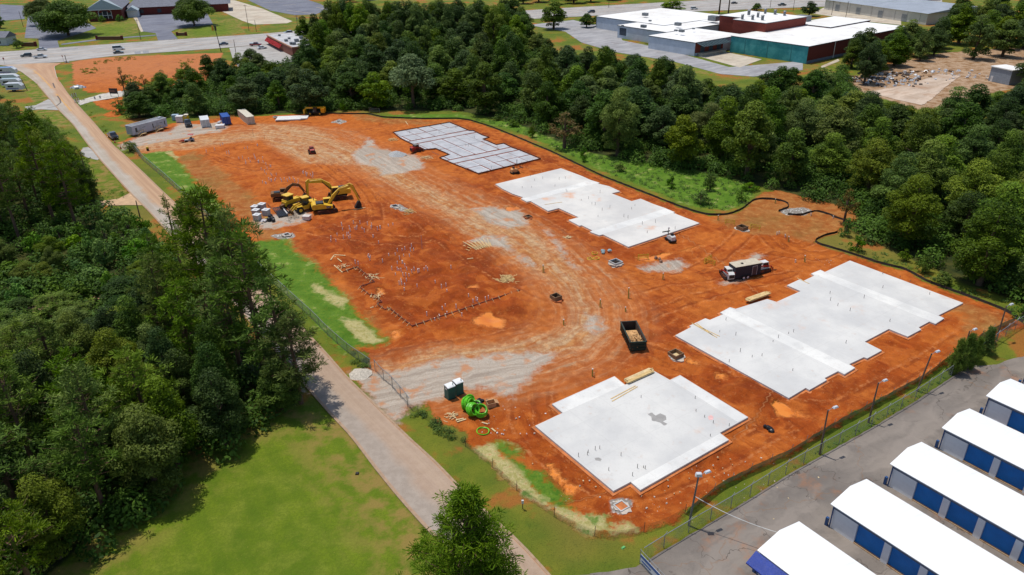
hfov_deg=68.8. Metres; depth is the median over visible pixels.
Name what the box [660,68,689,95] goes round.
broadleaf tree
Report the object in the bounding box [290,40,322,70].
broadleaf tree
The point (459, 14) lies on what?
broadleaf tree
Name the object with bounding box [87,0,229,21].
brick church
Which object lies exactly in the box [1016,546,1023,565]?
roller door
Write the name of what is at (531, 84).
broadleaf tree
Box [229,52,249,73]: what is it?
broadleaf tree
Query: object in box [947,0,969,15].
tree
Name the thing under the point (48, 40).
church parking
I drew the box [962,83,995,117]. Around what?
broadleaf tree
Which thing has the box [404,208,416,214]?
scrap wood pile
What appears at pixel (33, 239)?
bush
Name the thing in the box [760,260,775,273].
skid steer
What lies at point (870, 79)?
rubble
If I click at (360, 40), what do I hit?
broadleaf tree
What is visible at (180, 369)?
tree
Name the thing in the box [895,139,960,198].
broadleaf tree
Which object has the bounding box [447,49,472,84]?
broadleaf tree
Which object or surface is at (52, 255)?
tree
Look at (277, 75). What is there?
broadleaf tree
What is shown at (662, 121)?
broadleaf tree
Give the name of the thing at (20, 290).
bush
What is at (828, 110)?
broadleaf tree
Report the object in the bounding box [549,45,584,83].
broadleaf tree
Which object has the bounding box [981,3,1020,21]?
tree
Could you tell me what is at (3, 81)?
camper
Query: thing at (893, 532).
storage building
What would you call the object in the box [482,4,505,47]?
broadleaf tree
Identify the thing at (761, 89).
broadleaf tree
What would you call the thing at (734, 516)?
service cable
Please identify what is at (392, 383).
site gate
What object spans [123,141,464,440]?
verge weeds
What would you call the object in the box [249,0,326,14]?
old parking ground
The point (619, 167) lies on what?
bush
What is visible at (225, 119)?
shipping container
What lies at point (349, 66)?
broadleaf tree
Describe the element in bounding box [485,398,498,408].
open box
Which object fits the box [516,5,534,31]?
broadleaf tree
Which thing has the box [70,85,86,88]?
rubble
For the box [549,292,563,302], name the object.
catch basin
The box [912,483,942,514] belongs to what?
roller door
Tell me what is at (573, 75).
broadleaf tree
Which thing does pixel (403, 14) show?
broadleaf tree
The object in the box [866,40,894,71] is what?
tree
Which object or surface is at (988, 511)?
storage building
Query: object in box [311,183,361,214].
excavator
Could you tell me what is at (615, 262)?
catch basin
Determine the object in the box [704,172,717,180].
bush
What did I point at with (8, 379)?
pine tree
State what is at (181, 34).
brick sign
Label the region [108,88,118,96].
site sign
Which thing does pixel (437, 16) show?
broadleaf tree
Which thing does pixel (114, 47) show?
van
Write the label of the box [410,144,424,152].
skid steer
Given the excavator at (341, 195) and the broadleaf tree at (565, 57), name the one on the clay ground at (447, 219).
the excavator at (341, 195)
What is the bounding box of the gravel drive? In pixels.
[78,91,123,104]
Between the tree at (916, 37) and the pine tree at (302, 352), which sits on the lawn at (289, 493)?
the pine tree at (302, 352)
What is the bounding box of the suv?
[20,52,31,56]
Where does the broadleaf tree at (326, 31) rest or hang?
on the grass ground at (552, 542)
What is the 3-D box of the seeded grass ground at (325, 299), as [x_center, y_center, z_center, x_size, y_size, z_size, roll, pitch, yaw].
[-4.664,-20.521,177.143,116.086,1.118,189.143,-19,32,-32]
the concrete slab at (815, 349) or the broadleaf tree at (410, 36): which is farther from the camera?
the broadleaf tree at (410, 36)
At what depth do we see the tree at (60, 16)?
408.46 m
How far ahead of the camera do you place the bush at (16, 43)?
382.92 m
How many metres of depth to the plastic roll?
166.78 m
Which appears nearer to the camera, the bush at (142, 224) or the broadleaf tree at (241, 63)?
the bush at (142, 224)
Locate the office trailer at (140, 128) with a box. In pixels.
[125,116,167,136]
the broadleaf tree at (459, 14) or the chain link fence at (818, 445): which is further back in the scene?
the broadleaf tree at (459, 14)
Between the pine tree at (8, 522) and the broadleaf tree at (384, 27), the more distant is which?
the broadleaf tree at (384, 27)
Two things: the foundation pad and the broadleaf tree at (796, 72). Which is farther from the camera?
the broadleaf tree at (796, 72)
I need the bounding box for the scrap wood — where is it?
[626,330,641,347]
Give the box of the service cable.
[695,496,775,531]
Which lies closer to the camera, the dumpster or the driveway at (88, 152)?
the dumpster
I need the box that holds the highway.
[0,0,941,64]
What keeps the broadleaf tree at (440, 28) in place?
on the grass ground at (552, 542)
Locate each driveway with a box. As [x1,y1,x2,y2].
[81,147,98,159]
[100,193,141,205]
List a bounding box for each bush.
[0,260,19,278]
[0,276,33,297]
[3,282,33,301]
[9,38,23,47]
[20,231,42,252]
[43,274,76,293]
[47,226,68,241]
[62,234,87,252]
[62,259,92,278]
[65,281,95,301]
[69,222,90,237]
[76,267,106,287]
[81,231,97,255]
[89,238,116,267]
[91,220,116,243]
[98,271,119,294]
[107,232,127,251]
[112,104,126,114]
[116,15,123,20]
[117,215,136,233]
[121,238,152,259]
[124,215,151,237]
[135,227,149,247]
[147,243,175,257]
[150,107,169,116]
[161,93,174,104]
[162,104,173,112]
[339,101,346,110]
[492,114,500,119]
[508,119,518,125]
[528,124,536,136]
[579,147,587,161]
[614,162,626,170]
[667,176,675,188]
[691,191,710,204]
[703,175,716,190]
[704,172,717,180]
[735,188,749,201]
[740,182,759,190]
[838,218,854,237]
[847,235,865,250]
[862,235,877,245]
[897,248,912,260]
[914,252,935,272]
[930,271,955,284]
[1011,304,1023,321]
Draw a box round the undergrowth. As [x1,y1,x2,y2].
[0,32,1023,574]
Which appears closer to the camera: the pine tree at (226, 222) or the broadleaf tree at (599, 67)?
the pine tree at (226, 222)
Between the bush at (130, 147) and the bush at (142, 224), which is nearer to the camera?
the bush at (142, 224)
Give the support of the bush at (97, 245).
on the grass ground at (552, 542)
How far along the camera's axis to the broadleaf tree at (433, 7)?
397.86 m
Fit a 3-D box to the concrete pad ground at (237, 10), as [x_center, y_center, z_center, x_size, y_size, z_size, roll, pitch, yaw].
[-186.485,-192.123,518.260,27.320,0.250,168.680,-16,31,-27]
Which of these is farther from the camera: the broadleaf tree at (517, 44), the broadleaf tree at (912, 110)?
the broadleaf tree at (517, 44)
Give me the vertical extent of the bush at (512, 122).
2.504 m
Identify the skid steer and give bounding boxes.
[308,146,315,154]
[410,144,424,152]
[719,266,734,279]
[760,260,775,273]
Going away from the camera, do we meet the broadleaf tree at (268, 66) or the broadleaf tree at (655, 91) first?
the broadleaf tree at (655, 91)
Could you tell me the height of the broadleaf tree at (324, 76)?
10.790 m
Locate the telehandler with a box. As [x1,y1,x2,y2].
[301,106,325,115]
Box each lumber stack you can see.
[624,368,653,383]
[745,291,770,301]
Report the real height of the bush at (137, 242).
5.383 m
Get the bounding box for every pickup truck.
[33,54,46,58]
[107,131,118,139]
[184,119,191,126]
[249,42,261,45]
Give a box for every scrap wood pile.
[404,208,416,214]
[444,411,457,421]
[493,274,519,282]
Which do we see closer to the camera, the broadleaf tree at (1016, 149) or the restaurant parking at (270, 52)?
the broadleaf tree at (1016, 149)
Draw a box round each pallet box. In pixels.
[175,115,183,122]
[215,124,224,128]
[302,214,310,220]
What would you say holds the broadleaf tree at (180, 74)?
on the grass ground at (552, 542)
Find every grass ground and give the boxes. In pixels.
[0,0,1023,574]
[141,113,756,532]
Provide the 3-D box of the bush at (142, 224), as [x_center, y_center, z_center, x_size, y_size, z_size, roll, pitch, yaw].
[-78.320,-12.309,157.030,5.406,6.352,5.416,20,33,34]
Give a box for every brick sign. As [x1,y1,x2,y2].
[21,41,36,45]
[95,35,123,39]
[176,32,186,35]
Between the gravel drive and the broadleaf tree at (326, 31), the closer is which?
the gravel drive
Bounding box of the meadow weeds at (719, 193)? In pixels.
[476,119,1014,311]
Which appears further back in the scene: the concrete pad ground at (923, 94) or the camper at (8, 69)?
the camper at (8, 69)
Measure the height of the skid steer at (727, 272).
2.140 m
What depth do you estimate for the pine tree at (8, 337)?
104.33 m
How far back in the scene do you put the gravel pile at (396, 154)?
209.60 m
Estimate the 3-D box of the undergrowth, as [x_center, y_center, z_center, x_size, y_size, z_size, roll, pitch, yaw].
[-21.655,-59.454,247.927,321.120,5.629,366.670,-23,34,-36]
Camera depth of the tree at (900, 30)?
329.67 m
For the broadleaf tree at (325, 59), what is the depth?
292.95 m
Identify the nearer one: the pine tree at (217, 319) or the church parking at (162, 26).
the pine tree at (217, 319)
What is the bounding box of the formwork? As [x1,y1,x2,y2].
[343,266,519,326]
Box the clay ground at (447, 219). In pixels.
[73,53,1023,535]
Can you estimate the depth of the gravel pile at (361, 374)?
111.32 m
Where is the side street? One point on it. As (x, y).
(45, 104)
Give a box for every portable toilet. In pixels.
[444,382,455,400]
[452,378,463,395]
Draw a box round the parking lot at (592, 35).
[533,20,802,76]
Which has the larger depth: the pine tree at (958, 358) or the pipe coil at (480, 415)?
the pine tree at (958, 358)
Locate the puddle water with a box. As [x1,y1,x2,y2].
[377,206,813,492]
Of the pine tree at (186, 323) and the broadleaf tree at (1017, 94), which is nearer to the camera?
the pine tree at (186, 323)
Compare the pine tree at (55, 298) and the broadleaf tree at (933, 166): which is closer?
the pine tree at (55, 298)
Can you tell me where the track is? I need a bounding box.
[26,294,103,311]
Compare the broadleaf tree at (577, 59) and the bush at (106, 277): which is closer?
the bush at (106, 277)
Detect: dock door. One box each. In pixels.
[877,11,882,17]
[901,14,906,21]
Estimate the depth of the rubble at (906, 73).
301.31 m
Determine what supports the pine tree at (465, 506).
on the lawn at (289, 493)
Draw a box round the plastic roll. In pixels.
[267,214,275,221]
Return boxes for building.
[0,31,16,44]
[596,8,898,63]
[746,522,875,574]
[824,479,1023,574]
[883,442,1023,565]
[934,408,1023,492]
[979,379,1023,433]
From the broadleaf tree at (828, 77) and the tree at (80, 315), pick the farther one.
the broadleaf tree at (828, 77)
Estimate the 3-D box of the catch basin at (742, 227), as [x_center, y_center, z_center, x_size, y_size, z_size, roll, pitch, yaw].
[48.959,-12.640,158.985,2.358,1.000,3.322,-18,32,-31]
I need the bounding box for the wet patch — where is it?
[648,413,666,424]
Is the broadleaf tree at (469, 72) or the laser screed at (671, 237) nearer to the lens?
the laser screed at (671, 237)
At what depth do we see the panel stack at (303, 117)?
248.15 m
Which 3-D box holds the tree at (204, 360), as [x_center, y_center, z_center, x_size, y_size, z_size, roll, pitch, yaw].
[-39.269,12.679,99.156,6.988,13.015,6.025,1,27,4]
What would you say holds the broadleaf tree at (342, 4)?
on the grass ground at (552, 542)
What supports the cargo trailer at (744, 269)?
on the clay ground at (447, 219)
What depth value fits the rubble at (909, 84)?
285.30 m
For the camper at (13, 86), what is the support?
on the grass ground at (552, 542)
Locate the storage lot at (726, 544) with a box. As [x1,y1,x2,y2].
[590,357,1023,574]
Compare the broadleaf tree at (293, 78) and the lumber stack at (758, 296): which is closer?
the lumber stack at (758, 296)
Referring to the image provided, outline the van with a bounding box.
[112,45,124,49]
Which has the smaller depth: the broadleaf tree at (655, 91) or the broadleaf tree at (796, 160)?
the broadleaf tree at (796, 160)
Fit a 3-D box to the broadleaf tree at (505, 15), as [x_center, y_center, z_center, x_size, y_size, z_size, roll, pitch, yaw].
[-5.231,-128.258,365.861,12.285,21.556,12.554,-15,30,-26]
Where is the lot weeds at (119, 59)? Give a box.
[81,56,195,131]
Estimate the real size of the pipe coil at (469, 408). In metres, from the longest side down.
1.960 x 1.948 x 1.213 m
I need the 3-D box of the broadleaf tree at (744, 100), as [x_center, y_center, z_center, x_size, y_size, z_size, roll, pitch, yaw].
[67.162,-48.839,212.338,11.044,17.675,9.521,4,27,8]
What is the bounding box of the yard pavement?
[813,8,900,24]
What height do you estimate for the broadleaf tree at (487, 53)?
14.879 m
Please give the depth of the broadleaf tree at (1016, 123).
202.54 m
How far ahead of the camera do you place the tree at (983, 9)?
400.87 m
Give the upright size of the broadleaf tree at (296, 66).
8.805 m
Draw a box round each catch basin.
[281,232,291,236]
[390,204,399,208]
[523,214,532,219]
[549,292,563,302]
[608,258,623,266]
[613,499,631,514]
[667,348,685,362]
[734,224,749,231]
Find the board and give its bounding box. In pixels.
[612,386,637,401]
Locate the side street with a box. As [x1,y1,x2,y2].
[25,99,57,109]
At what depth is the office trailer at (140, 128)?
233.30 m
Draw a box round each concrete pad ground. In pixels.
[222,0,291,24]
[699,52,761,66]
[871,74,960,104]
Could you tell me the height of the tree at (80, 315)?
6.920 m
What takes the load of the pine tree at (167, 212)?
on the grass ground at (552, 542)
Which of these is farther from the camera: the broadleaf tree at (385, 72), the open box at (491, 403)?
the broadleaf tree at (385, 72)
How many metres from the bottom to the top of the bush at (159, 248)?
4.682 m
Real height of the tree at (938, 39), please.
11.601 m
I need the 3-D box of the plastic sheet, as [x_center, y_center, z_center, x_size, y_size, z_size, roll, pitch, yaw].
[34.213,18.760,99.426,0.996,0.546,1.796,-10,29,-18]
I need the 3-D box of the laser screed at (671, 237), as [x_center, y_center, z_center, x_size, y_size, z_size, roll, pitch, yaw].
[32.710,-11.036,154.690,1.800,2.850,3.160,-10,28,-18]
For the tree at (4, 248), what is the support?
on the grass ground at (552, 542)
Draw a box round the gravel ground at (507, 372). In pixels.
[122,122,762,416]
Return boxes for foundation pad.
[393,122,540,173]
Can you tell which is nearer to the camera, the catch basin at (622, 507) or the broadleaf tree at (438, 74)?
the catch basin at (622, 507)
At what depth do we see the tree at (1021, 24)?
348.57 m
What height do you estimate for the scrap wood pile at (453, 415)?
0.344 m
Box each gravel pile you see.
[349,368,371,379]
[388,151,406,156]
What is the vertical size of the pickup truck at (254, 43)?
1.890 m
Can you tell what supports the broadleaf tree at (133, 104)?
on the grass ground at (552, 542)
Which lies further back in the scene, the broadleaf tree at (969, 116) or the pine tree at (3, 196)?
the broadleaf tree at (969, 116)
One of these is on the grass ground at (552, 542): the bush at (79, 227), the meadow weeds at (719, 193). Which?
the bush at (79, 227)
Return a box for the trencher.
[178,134,194,142]
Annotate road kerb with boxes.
[38,85,460,564]
[60,82,550,574]
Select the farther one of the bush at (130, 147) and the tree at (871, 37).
the tree at (871, 37)
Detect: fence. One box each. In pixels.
[130,141,213,222]
[260,264,370,368]
[325,112,788,215]
[441,420,686,535]
[644,316,1023,547]
[686,315,1016,512]
[788,210,848,222]
[815,231,1023,322]
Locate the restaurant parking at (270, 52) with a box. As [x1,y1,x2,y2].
[230,44,291,65]
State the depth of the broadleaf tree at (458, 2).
393.84 m
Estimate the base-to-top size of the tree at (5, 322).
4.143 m
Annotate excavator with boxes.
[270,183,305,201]
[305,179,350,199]
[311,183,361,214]
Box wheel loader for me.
[287,195,317,215]
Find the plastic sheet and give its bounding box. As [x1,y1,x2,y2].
[763,424,774,432]
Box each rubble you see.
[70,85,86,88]
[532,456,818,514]
[849,72,946,85]
[868,79,928,86]
[873,70,931,76]
[909,69,972,73]
[916,68,988,79]
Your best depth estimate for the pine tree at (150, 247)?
119.09 m
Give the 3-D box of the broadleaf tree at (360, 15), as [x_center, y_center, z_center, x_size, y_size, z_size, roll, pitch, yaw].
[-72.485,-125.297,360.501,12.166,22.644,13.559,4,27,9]
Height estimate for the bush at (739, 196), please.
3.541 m
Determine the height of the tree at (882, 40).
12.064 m
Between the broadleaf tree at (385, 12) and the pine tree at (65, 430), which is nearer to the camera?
the pine tree at (65, 430)
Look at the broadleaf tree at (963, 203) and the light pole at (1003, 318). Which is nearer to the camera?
the light pole at (1003, 318)
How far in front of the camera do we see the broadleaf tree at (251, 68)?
276.16 m
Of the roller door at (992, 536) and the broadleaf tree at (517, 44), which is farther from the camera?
the broadleaf tree at (517, 44)
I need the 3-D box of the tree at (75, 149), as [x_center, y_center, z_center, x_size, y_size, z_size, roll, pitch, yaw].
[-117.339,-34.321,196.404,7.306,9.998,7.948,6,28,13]
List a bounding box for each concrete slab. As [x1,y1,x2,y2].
[493,168,701,248]
[531,369,751,495]
[673,261,964,400]
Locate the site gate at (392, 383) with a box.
[374,360,408,406]
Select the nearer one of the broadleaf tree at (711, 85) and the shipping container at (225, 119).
the shipping container at (225, 119)
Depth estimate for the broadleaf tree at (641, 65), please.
267.90 m
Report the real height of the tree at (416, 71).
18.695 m
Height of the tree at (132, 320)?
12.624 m
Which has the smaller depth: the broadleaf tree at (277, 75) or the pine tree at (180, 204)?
the pine tree at (180, 204)
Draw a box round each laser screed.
[510,159,522,174]
[662,227,676,242]
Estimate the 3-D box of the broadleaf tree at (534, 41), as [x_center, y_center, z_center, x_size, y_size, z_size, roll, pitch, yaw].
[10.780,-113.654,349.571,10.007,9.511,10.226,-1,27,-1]
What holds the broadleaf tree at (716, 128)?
on the grass ground at (552, 542)
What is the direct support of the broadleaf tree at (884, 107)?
on the grass ground at (552, 542)
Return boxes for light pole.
[687,470,710,525]
[818,405,838,454]
[867,379,887,422]
[916,350,940,391]
[995,303,1013,339]
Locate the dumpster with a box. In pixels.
[620,320,646,350]
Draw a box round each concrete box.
[250,204,258,209]
[251,208,259,214]
[252,213,261,220]
[257,202,265,209]
[261,208,270,215]
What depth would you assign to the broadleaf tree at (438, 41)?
308.47 m
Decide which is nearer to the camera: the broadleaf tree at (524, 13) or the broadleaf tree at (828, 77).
the broadleaf tree at (828, 77)
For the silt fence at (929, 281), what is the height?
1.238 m
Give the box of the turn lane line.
[7,0,824,58]
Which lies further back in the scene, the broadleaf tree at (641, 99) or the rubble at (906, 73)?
the rubble at (906, 73)
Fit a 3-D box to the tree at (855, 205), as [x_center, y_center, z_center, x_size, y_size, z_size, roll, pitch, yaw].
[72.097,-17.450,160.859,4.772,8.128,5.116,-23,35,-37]
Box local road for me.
[3,63,546,574]
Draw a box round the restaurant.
[265,32,302,56]
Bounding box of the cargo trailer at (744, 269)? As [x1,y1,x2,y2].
[729,258,761,279]
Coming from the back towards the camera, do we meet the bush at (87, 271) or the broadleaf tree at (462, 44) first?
the broadleaf tree at (462, 44)
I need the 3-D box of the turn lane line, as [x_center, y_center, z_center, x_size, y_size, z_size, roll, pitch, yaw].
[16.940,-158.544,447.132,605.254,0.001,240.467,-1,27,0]
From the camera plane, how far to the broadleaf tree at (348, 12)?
371.28 m
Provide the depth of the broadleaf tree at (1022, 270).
127.97 m
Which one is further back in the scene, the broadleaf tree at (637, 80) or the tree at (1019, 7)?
the tree at (1019, 7)
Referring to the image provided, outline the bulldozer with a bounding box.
[280,192,299,208]
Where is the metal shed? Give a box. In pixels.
[988,64,1023,84]
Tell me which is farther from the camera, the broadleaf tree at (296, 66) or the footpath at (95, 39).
the footpath at (95, 39)
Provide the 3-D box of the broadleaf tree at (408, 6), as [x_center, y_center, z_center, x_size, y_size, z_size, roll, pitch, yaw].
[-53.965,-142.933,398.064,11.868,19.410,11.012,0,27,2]
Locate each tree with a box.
[0,17,5,27]
[0,94,22,161]
[0,99,25,129]
[0,117,17,184]
[0,131,7,192]
[0,139,36,216]
[0,143,24,241]
[0,159,12,230]
[0,238,18,264]
[0,306,27,321]
[0,318,15,345]
[0,318,39,374]
[0,318,48,360]
[0,345,21,374]
[0,347,28,432]
[0,357,56,480]
[0,375,31,455]
[0,421,60,500]
[0,446,7,466]
[0,472,87,565]
[0,484,24,558]
[0,496,67,574]
[4,125,44,203]
[4,315,88,385]
[5,123,61,223]
[5,296,41,317]
[8,105,30,125]
[8,260,42,280]
[8,313,50,348]
[9,349,61,430]
[12,105,62,145]
[15,318,70,367]
[18,231,42,246]
[22,0,49,17]
[25,289,95,317]
[26,0,98,35]
[26,128,62,184]
[30,346,124,456]
[31,261,59,284]
[32,235,65,259]
[34,139,91,226]
[37,160,71,209]
[37,402,136,516]
[38,118,66,143]
[39,119,71,139]
[39,246,64,269]
[40,127,66,151]
[41,298,94,322]
[44,359,130,478]
[47,140,91,190]
[49,306,90,338]
[49,310,96,377]
[56,140,90,180]
[57,138,84,167]
[63,365,111,429]
[70,160,98,204]
[80,316,109,352]
[84,327,143,388]
[89,304,124,353]
[93,294,135,317]
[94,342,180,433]
[99,276,135,302]
[103,306,128,327]
[107,350,160,411]
[107,402,186,498]
[109,97,124,111]
[112,295,154,352]
[116,67,127,89]
[122,82,143,99]
[123,91,151,116]
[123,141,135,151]
[124,75,138,85]
[124,251,195,335]
[126,260,141,275]
[128,272,171,338]
[131,230,180,301]
[131,323,161,375]
[135,375,199,466]
[136,252,175,293]
[138,74,147,86]
[138,84,161,102]
[144,276,219,362]
[144,326,185,388]
[146,73,177,87]
[150,72,172,98]
[154,192,180,263]
[157,192,217,328]
[158,347,198,410]
[159,182,241,343]
[169,79,199,100]
[172,0,214,25]
[174,62,197,81]
[183,82,207,114]
[184,68,207,94]
[185,255,260,364]
[185,366,249,444]
[189,341,239,415]
[190,202,287,344]
[191,319,237,385]
[193,216,300,371]
[198,54,215,78]
[209,57,237,84]
[221,75,240,98]
[224,76,262,107]
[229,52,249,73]
[231,275,312,391]
[233,62,265,91]
[235,62,247,80]
[240,49,262,60]
[249,53,268,70]
[249,358,308,410]
[251,73,273,97]
[258,309,328,404]
[260,61,281,76]
[265,79,289,108]
[266,67,288,87]
[282,63,301,79]
[283,67,306,98]
[286,68,330,110]
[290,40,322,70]
[294,15,309,35]
[296,35,308,47]
[300,61,317,74]
[307,13,318,26]
[308,21,328,59]
[308,37,327,58]
[316,69,334,93]
[318,0,345,30]
[318,19,332,36]
[320,34,340,63]
[320,46,337,75]
[323,45,354,81]
[326,1,348,33]
[328,30,350,54]
[331,58,361,81]
[332,28,353,40]
[332,71,366,102]
[338,0,351,26]
[343,1,356,40]
[346,41,363,61]
[347,34,370,56]
[349,3,372,35]
[352,26,367,44]
[352,44,387,76]
[354,60,373,97]
[355,72,392,107]
[360,14,382,40]
[362,0,369,9]
[365,1,380,34]
[366,32,388,63]
[373,3,380,13]
[373,21,394,44]
[377,0,397,24]
[378,60,404,91]
[379,3,396,19]
[380,39,408,64]
[381,31,393,51]
[386,0,413,31]
[388,53,436,106]
[391,20,404,42]
[395,37,421,57]
[395,479,527,574]
[398,30,421,49]
[398,41,429,67]
[400,76,418,96]
[404,0,411,9]
[405,3,426,41]
[417,25,432,57]
[419,3,435,28]
[422,28,441,47]
[422,63,447,97]
[426,44,453,81]
[428,36,449,58]
[429,1,447,24]
[429,2,440,14]
[430,23,447,36]
[437,68,471,104]
[440,3,458,37]
[441,3,460,21]
[443,28,455,40]
[443,38,462,75]
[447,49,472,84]
[449,5,464,31]
[451,36,469,56]
[452,0,464,11]
[454,21,476,46]
[457,6,483,42]
[461,53,486,87]
[462,49,488,74]
[466,38,480,52]
[466,61,504,113]
[470,33,486,57]
[472,3,488,31]
[477,31,490,43]
[479,42,494,71]
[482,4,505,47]
[482,5,489,17]
[485,5,497,39]
[486,72,523,104]
[489,2,511,38]
[489,39,519,75]
[491,44,517,73]
[493,24,512,48]
[497,0,507,4]
[498,61,524,87]
[500,5,512,28]
[502,27,529,52]
[504,4,515,15]
[505,31,520,58]
[507,0,524,13]
[508,15,526,34]
[509,35,526,69]
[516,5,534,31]
[518,14,535,44]
[519,11,530,29]
[519,71,548,115]
[521,57,542,80]
[528,34,543,51]
[530,43,560,87]
[531,32,546,47]
[531,80,565,123]
[535,47,546,57]
[535,67,561,95]
[537,38,553,52]
[540,0,567,28]
[547,47,563,63]
[548,111,583,148]
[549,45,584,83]
[560,62,592,85]
[560,65,591,95]
[561,80,593,117]
[563,95,592,130]
[566,75,604,105]
[567,54,580,64]
[578,46,596,76]
[579,13,593,26]
[583,89,621,143]
[588,46,617,88]
[597,66,620,94]
[599,87,641,155]
[603,49,623,84]
[615,85,657,139]
[617,86,639,107]
[618,60,628,81]
[618,68,653,98]
[620,57,649,83]
[621,54,634,64]
[626,54,642,67]
[638,78,662,102]
[641,105,681,145]
[646,58,667,100]
[653,55,669,75]
[659,59,676,84]
[660,0,685,9]
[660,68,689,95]
[661,65,703,101]
[663,87,700,122]
[664,114,703,167]
[666,64,702,115]
[690,103,729,143]
[700,80,711,102]
[701,95,745,160]
[703,78,717,92]
[709,85,726,102]
[712,86,748,129]
[719,82,739,95]
[721,99,776,177]
[736,83,764,136]
[746,79,772,99]
[750,3,761,10]
[754,70,785,87]
[754,129,779,164]
[759,86,787,144]
[766,65,795,94]
[771,127,810,183]
[775,85,812,131]
[776,90,797,107]
[784,97,826,144]
[787,67,803,86]
[794,88,814,108]
[800,1,819,14]
[800,69,830,98]
[807,103,843,143]
[808,67,836,85]
[808,132,852,177]
[812,106,864,153]
[815,95,839,112]
[825,87,842,113]
[834,90,867,117]
[835,188,860,222]
[841,38,862,67]
[843,31,869,62]
[845,137,902,196]
[852,91,888,121]
[853,103,887,147]
[854,43,884,82]
[858,39,892,59]
[861,27,880,50]
[862,117,901,162]
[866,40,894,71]
[866,94,885,109]
[869,40,887,75]
[870,151,925,209]
[872,103,911,142]
[881,172,943,240]
[884,33,896,60]
[884,101,905,116]
[885,32,914,65]
[886,26,912,46]
[887,26,907,44]
[894,114,945,162]
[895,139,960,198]
[900,107,943,150]
[904,19,921,40]
[904,105,917,117]
[907,107,940,120]
[908,28,934,56]
[912,29,933,60]
[921,134,968,187]
[929,21,949,42]
[932,29,947,55]
[933,85,968,116]
[934,16,952,43]
[934,190,989,246]
[937,108,961,139]
[939,101,989,161]
[942,157,1006,224]
[942,337,969,373]
[943,4,977,31]
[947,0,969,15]
[948,2,979,43]
[949,201,1023,285]
[953,123,996,172]
[961,14,996,58]
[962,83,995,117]
[965,331,979,371]
[971,151,1023,200]
[971,181,1023,263]
[971,335,986,364]
[974,0,996,21]
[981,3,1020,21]
[981,9,1002,40]
[982,325,997,354]
[983,2,1017,18]
[983,96,1023,127]
[984,19,1023,56]
[984,128,1023,183]
[986,90,1008,116]
[987,111,1023,141]
[987,118,1016,148]
[989,0,1010,9]
[990,85,1023,122]
[994,16,1018,47]
[1005,81,1023,93]
[1013,1,1023,20]
[1014,62,1023,79]
[1015,15,1023,47]
[1015,171,1023,191]
[1017,254,1023,292]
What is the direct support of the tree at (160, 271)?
on the grass ground at (552, 542)
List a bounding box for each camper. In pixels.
[0,66,17,73]
[0,73,19,78]
[0,78,21,85]
[4,82,24,91]
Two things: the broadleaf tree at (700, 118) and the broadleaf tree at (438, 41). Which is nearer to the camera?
the broadleaf tree at (700, 118)
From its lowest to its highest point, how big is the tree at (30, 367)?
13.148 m
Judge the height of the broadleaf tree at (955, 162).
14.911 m
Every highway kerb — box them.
[3,0,698,51]
[191,6,824,50]
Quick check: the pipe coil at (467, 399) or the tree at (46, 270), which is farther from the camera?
the tree at (46, 270)
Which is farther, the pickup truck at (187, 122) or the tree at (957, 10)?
the tree at (957, 10)
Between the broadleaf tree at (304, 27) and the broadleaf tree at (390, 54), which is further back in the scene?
the broadleaf tree at (304, 27)
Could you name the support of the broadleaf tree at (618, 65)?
on the grass ground at (552, 542)
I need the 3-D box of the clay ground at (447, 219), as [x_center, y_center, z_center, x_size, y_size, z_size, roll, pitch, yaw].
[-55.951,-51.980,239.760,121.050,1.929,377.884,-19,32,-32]
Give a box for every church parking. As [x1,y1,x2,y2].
[0,4,24,19]
[25,16,95,47]
[137,14,212,39]
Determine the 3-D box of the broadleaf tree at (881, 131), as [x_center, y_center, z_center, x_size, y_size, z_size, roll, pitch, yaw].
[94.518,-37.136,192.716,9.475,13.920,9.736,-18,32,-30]
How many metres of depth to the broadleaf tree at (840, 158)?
182.63 m
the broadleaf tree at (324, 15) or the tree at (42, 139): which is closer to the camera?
the tree at (42, 139)
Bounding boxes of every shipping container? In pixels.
[199,115,210,127]
[219,112,230,124]
[237,108,254,124]
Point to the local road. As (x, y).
(415, 475)
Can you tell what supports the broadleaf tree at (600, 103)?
on the grass ground at (552, 542)
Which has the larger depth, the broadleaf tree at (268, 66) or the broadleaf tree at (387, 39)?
the broadleaf tree at (387, 39)
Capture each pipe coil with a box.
[461,396,473,410]
[466,402,479,415]
[473,403,487,417]
[476,427,489,434]
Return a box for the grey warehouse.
[824,0,982,24]
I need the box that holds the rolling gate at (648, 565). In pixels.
[639,550,662,574]
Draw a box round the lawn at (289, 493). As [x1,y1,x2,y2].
[1,13,845,574]
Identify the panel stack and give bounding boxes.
[275,115,301,120]
[301,115,308,119]
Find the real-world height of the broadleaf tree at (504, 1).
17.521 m
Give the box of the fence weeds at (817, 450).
[100,189,950,452]
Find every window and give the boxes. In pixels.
[98,10,112,18]
[619,28,625,35]
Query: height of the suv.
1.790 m
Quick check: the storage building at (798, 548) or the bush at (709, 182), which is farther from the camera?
the bush at (709, 182)
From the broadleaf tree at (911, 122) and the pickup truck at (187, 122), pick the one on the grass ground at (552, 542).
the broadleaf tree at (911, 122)
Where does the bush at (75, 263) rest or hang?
on the grass ground at (552, 542)
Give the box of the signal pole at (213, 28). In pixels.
[211,26,221,51]
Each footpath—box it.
[61,35,155,44]
[133,17,142,31]
[821,59,838,67]
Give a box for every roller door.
[853,525,884,559]
[886,547,919,574]
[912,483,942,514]
[944,502,978,535]
[963,445,993,473]
[979,522,1015,556]
[995,461,1023,491]
[1007,411,1023,433]
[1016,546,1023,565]

